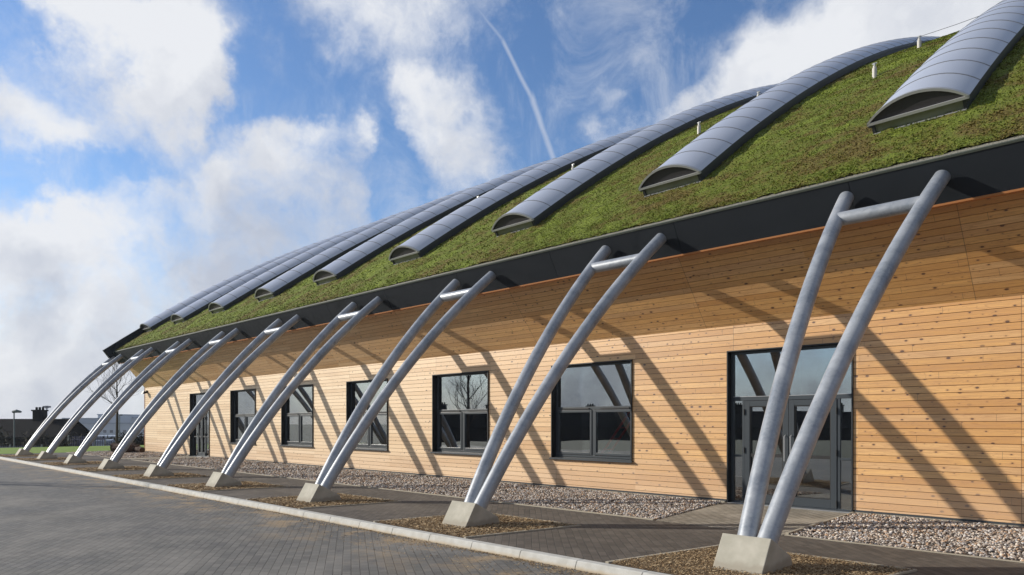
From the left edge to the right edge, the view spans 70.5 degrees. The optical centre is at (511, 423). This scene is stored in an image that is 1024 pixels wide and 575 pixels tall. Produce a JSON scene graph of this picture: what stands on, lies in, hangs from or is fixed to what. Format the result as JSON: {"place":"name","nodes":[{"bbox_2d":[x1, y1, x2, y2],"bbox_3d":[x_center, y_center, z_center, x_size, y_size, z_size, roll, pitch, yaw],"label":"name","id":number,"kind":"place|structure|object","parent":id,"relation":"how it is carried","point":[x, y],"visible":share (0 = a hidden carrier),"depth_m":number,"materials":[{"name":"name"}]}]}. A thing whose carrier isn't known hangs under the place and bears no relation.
{"place":"outdoors","nodes":[
{"label":"outdoors","id":0,"kind":"place"},
{"bbox_2d":[0,445,143,453],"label":"lawn","id":1,"kind":"structure","parent":0,"point":[57,450],"depth_m":43.42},
{"bbox_2d":[87,363,143,442],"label":"bare tree","id":2,"kind":"object","parent":1,"relation":"on","point":[117,416],"visible":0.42,"depth_m":47.94,"materials":[{"name":"brown plant"}]},
{"bbox_2d":[110,442,136,450],"bbox_3d":[-21.252,1.316,39.669,1.237,0.511,0.535,0,0,-7],"label":"log","id":3,"kind":"object","parent":1,"relation":"on","point":[119,443],"visible":0.18,"depth_m":39.52,"materials":[{"name":"brown wood"}]},
{"bbox_2d":[122,456,197,460],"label":"paved path","id":4,"kind":"structure","parent":0,"point":[149,458],"depth_m":32.35,"materials":[{"name":"grey concrete"}]},
{"bbox_2d":[0,459,600,574],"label":"road","id":5,"kind":"structure","parent":0,"point":[54,522],"depth_m":10.37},
{"bbox_2d":[105,482,598,574],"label":"loose mulch","id":6,"kind":"object","parent":5,"relation":"on","point":[521,560],"visible":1,"depth_m":9.82,"materials":[{"name":"brown plant"}]},
{"bbox_2d":[0,0,1002,418],"label":"sky","id":7,"kind":"structure","parent":0,"point":[154,154],"materials":[{"name":"blue"}]},
{"bbox_2d":[0,453,1023,574],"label":"path","id":8,"kind":"structure","parent":0,"point":[602,538],"depth_m":10.39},
{"bbox_2d":[166,481,289,491],"bbox_3d":[-7.131,1.605,18.128,2.059,0.147,2.600,0,0,-44],"label":"planting bed","id":9,"kind":"object","parent":8,"relation":"on","point":[201,487],"visible":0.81,"depth_m":17.76,"materials":[{"name":"beige"}]},
{"bbox_2d":[205,296,381,487],"bbox_3d":[-5.776,-0.954,19.360,4.542,5.223,1.538,0,0,-44],"label":"steel hoop","id":10,"kind":"object","parent":9,"relation":"on","point":[271,406],"visible":0.97,"depth_m":19.08,"materials":[{"name":"metal"}]},
{"bbox_2d":[246,493,400,508],"bbox_3d":[-3.858,1.606,14.740,2.060,0.144,2.600,0,0,-44],"label":"planting bed","id":11,"kind":"object","parent":8,"relation":"on","point":[344,500],"visible":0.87,"depth_m":14.40,"materials":[{"name":"beige"}]},
{"bbox_2d":[297,271,495,502],"bbox_3d":[-2.503,-0.954,15.973,4.542,5.223,1.538,0,0,-44],"label":"steel hoop","id":12,"kind":"object","parent":11,"relation":"on","point":[353,432],"visible":1,"depth_m":15.62,"materials":[{"name":"metal"}]},
{"bbox_2d":[373,513,580,537],"bbox_3d":[-0.582,1.607,11.357,2.052,0.142,2.600,0,0,-44],"label":"planting bed","id":13,"kind":"object","parent":8,"relation":"on","point":[508,524],"visible":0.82,"depth_m":11.02,"materials":[{"name":"beige"}]},
{"bbox_2d":[442,233,666,527],"bbox_3d":[0.770,-0.954,12.587,4.542,5.223,1.538,0,0,-44],"label":"steel hoop","id":14,"kind":"object","parent":13,"relation":"on","point":[470,511],"visible":0.97,"depth_m":12.14,"materials":[{"name":"metal"}]},
{"bbox_2d":[605,545,916,574],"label":"planting bed","id":15,"kind":"object","parent":8,"relation":"on","point":[697,561],"visible":0.71,"depth_m":7.96,"materials":[{"name":"beige"}]},
{"bbox_2d":[713,170,950,574],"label":"steel hoop","id":16,"kind":"object","parent":15,"relation":"on","point":[749,547],"visible":1,"depth_m":8.64,"materials":[{"name":"metal"}]},
{"bbox_2d":[599,412,629,455],"bbox_3d":[2.367,0.478,17.078,0.356,2.231,1.867,0,0,-44],"label":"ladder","id":17,"kind":"object","parent":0,"point":[615,433],"visible":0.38,"depth_m":16.95,"materials":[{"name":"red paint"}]},
{"bbox_2d":[656,502,845,534],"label":"paved path","id":18,"kind":"structure","parent":0,"point":[725,515],"depth_m":12.09,"materials":[{"name":"beige concrete"}]},
{"bbox_3d":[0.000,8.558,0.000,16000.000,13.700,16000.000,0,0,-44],"label":"ground","id":19,"kind":"structure","parent":0,"visible":0},
{"bbox_2d":[12,409,21,447],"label":"street lamp","id":20,"kind":"object","parent":19,"relation":"on","point":[15,411],"visible":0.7,"depth_m":55.96,"materials":[{"name":"grey metal"}]},
{"bbox_2d":[0,444,42,447],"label":"metal fence","id":21,"kind":"object","parent":19,"relation":"on","point":[9,446],"visible":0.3,"depth_m":56.98,"materials":[{"name":"grey metal"}]},
{"bbox_2d":[0,454,55,456],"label":"planting bed","id":22,"kind":"object","parent":19,"relation":"on","point":[10,455],"visible":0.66,"depth_m":34.45,"materials":[{"name":"brown soil"}]},
{"bbox_2d":[15,354,122,455],"bbox_3d":[-22.142,-0.954,36.294,4.542,5.223,1.538,0,0,-44],"label":"steel hoop","id":23,"kind":"object","parent":22,"relation":"on","point":[84,383],"visible":0.97,"depth_m":36.02,"materials":[{"name":"metal"}]},
{"bbox_2d":[0,426,80,446],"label":"shrubbery","id":24,"kind":"object","parent":19,"relation":"on","point":[39,441],"visible":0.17,"depth_m":59.88,"materials":[{"name":"green"}]},
{"bbox_2d":[16,457,66,460],"bbox_3d":[-20.230,1.599,31.668,2.076,0.158,2.600,0,0,-44],"label":"planting bed","id":25,"kind":"object","parent":19,"relation":"on","point":[35,459],"visible":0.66,"depth_m":31.01,"materials":[{"name":"brown soil"}]},
{"bbox_2d":[36,347,154,458],"bbox_3d":[-18.869,-0.954,32.907,4.542,5.223,1.538,0,0,-44],"label":"steel hoop","id":26,"kind":"object","parent":25,"relation":"on","point":[110,381],"visible":0.99,"depth_m":32.64,"materials":[{"name":"metal"}]},
{"bbox_2d":[0,407,89,446],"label":"terraced house","id":27,"kind":"structure","parent":19,"relation":"on","point":[37,420],"depth_m":78.80,"materials":[{"name":"black brick"}]},
{"bbox_2d":[41,461,101,465],"bbox_3d":[-16.956,1.600,28.282,2.074,0.156,2.600,0,0,-44],"label":"planting bed","id":28,"kind":"object","parent":19,"relation":"on","point":[64,464],"visible":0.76,"depth_m":27.74,"materials":[{"name":"brown soil"}]},
{"bbox_2d":[64,339,191,463],"bbox_3d":[-15.596,-0.954,29.520,4.542,5.223,1.538,0,0,-44],"label":"steel hoop","id":29,"kind":"object","parent":28,"relation":"on","point":[147,373],"visible":0.99,"depth_m":29.27,"materials":[{"name":"metal"}]},
{"bbox_2d":[62,418,99,422],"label":"industrial shed","id":30,"kind":"structure","parent":19,"relation":"on","point":[88,420],"depth_m":470.00,"materials":[{"name":"grey metal"}]},
{"bbox_2d":[68,435,105,445],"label":"metal fence","id":31,"kind":"object","parent":19,"relation":"on","point":[94,441],"visible":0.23,"depth_m":66.00,"materials":[{"name":"grey metal"}]},
{"bbox_2d":[92,439,122,445],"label":"industrial shed","id":32,"kind":"structure","parent":19,"relation":"on","point":[110,440],"depth_m":184.27,"materials":[{"name":"grey metal"}]},
{"bbox_2d":[70,466,147,471],"bbox_3d":[-13.682,1.602,24.896,2.072,0.152,2.600,0,0,-44],"label":"planting bed","id":33,"kind":"object","parent":19,"relation":"on","point":[97,469],"visible":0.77,"depth_m":24.40,"materials":[{"name":"brown soil"}]},
{"bbox_2d":[98,328,239,468],"bbox_3d":[-12.323,-0.954,26.134,4.542,5.223,1.538,0,0,-44],"label":"steel hoop","id":34,"kind":"object","parent":33,"relation":"on","point":[194,362],"visible":0.98,"depth_m":25.90,"materials":[{"name":"metal"}]},
{"bbox_2d":[81,423,143,434],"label":"industrial shed","id":35,"kind":"structure","parent":19,"relation":"on","point":[109,428],"depth_m":420.00,"materials":[{"name":"grey metal"}]},
{"bbox_2d":[97,414,138,422],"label":"industrial shed","id":36,"kind":"structure","parent":19,"relation":"on","point":[125,418],"depth_m":489.63,"materials":[{"name":"grey metal"}]},
{"bbox_2d":[96,435,141,439],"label":"industrial shed","id":37,"kind":"structure","parent":19,"relation":"on","point":[109,436],"depth_m":300.00,"materials":[{"name":"grey metal"}]},
{"bbox_2d":[103,432,143,445],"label":"shrubbery","id":38,"kind":"object","parent":19,"relation":"on","point":[139,440],"visible":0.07,"depth_m":55.66,"materials":[{"name":"green"}]},
{"bbox_2d":[111,472,210,479],"bbox_3d":[-10.406,1.603,21.512,2.066,0.150,2.600,0,0,-44],"label":"planting bed","id":39,"kind":"object","parent":19,"relation":"on","point":[175,476],"visible":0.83,"depth_m":21.09,"materials":[{"name":"brown soil"}]},
{"bbox_2d":[144,314,300,476],"bbox_3d":[-9.049,-0.954,22.747,4.542,5.223,1.538,0,0,-44],"label":"steel hoop","id":40,"kind":"object","parent":39,"relation":"on","point":[235,369],"visible":0.99,"depth_m":22.51,"materials":[{"name":"metal"}]},
{"bbox_2d":[0,456,670,574],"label":"kerb","id":41,"kind":"structure","parent":19,"relation":"on","point":[596,567],"depth_m":10.66,"materials":[{"name":"concrete"}]},
{"bbox_2d":[66,452,1023,562],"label":"path edging","id":42,"kind":"object","parent":19,"relation":"on","point":[622,516],"visible":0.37,"depth_m":12.61,"materials":[{"name":"beige concrete"}]},
{"bbox_2d":[102,0,1023,527],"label":"timber building","id":43,"kind":"structure","parent":19,"relation":"on","point":[732,198],"depth_m":15.26,"materials":[{"name":"timber"},{"name":"turf"},{"name":"metal"}]},
{"bbox_2d":[230,389,255,444],"bbox_3d":[-11.230,-0.266,30.430,0.275,2.279,2.470,0,0,-44],"label":"window","id":44,"kind":"structure","parent":43,"relation":"in","point":[242,402],"depth_m":30.87,"materials":[{"name":"black"}]},
{"bbox_2d":[280,384,313,446],"bbox_3d":[-7.957,-0.266,27.043,0.275,2.279,2.470,0,0,-44],"label":"window","id":45,"kind":"structure","parent":43,"relation":"in","point":[296,431],"depth_m":27.13,"materials":[{"name":"black"}]},
{"bbox_2d":[346,378,388,450],"bbox_3d":[-4.684,-0.266,23.656,0.275,2.279,2.470,0,0,-44],"label":"window","id":46,"kind":"structure","parent":43,"relation":"in","point":[376,436],"depth_m":23.64,"materials":[{"name":"black"}]},
{"bbox_2d":[431,370,488,455],"bbox_3d":[-1.410,-0.266,20.270,0.275,2.279,2.470,0,0,-44],"label":"window","id":47,"kind":"structure","parent":43,"relation":"in","point":[465,429],"depth_m":20.36,"materials":[{"name":"black"}]},
{"bbox_2d":[549,359,633,462],"bbox_3d":[1.863,-0.266,16.883,0.275,2.279,2.470,0,0,-44],"label":"window","id":48,"kind":"structure","parent":43,"relation":"in","point":[573,431],"depth_m":17.23,"materials":[{"name":"black glass"}]},
{"bbox_2d":[363,478,1022,560],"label":"gravel margin","id":49,"kind":"object","parent":19,"relation":"on","point":[828,532],"visible":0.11,"depth_m":10.56,"materials":[{"name":"grey gravel"}]},
{"bbox_2d":[134,446,144,452],"bbox_3d":[-19.578,1.404,38.103,0.548,0.360,0.359,0,0,30],"label":"log","id":50,"kind":"object","parent":49,"relation":"on","point":[139,449],"visible":0.92,"depth_m":37.97,"materials":[{"name":"brown wood"}]},
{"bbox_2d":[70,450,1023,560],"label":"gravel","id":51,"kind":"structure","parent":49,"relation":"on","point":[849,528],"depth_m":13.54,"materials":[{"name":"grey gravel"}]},
{"bbox_2d":[112,444,118,451],"bbox_3d":[-20.921,1.343,38.910,1.042,0.459,0.480,0,0,18],"label":"log","id":52,"kind":"object","parent":51,"relation":"on","point":[114,447],"visible":0.19,"depth_m":38.81,"materials":[{"name":"brown wood"}]},
{"bbox_2d":[126,444,139,452],"bbox_3d":[-20.191,1.354,38.327,0.932,0.462,0.486,0,0,-21],"label":"log","id":53,"kind":"object","parent":51,"relation":"on","point":[130,448],"visible":0.38,"depth_m":38.20,"materials":[{"name":"brown wood"}]},
{"bbox_2d":[786,512,854,534],"bbox_3d":[4.895,1.605,11.389,0.045,0.145,3.043,0,0,41],"label":"door path edging","id":54,"kind":"object","parent":49,"relation":"on","point":[808,526],"depth_m":11.10,"materials":[{"name":"beige concrete"}]}
]}

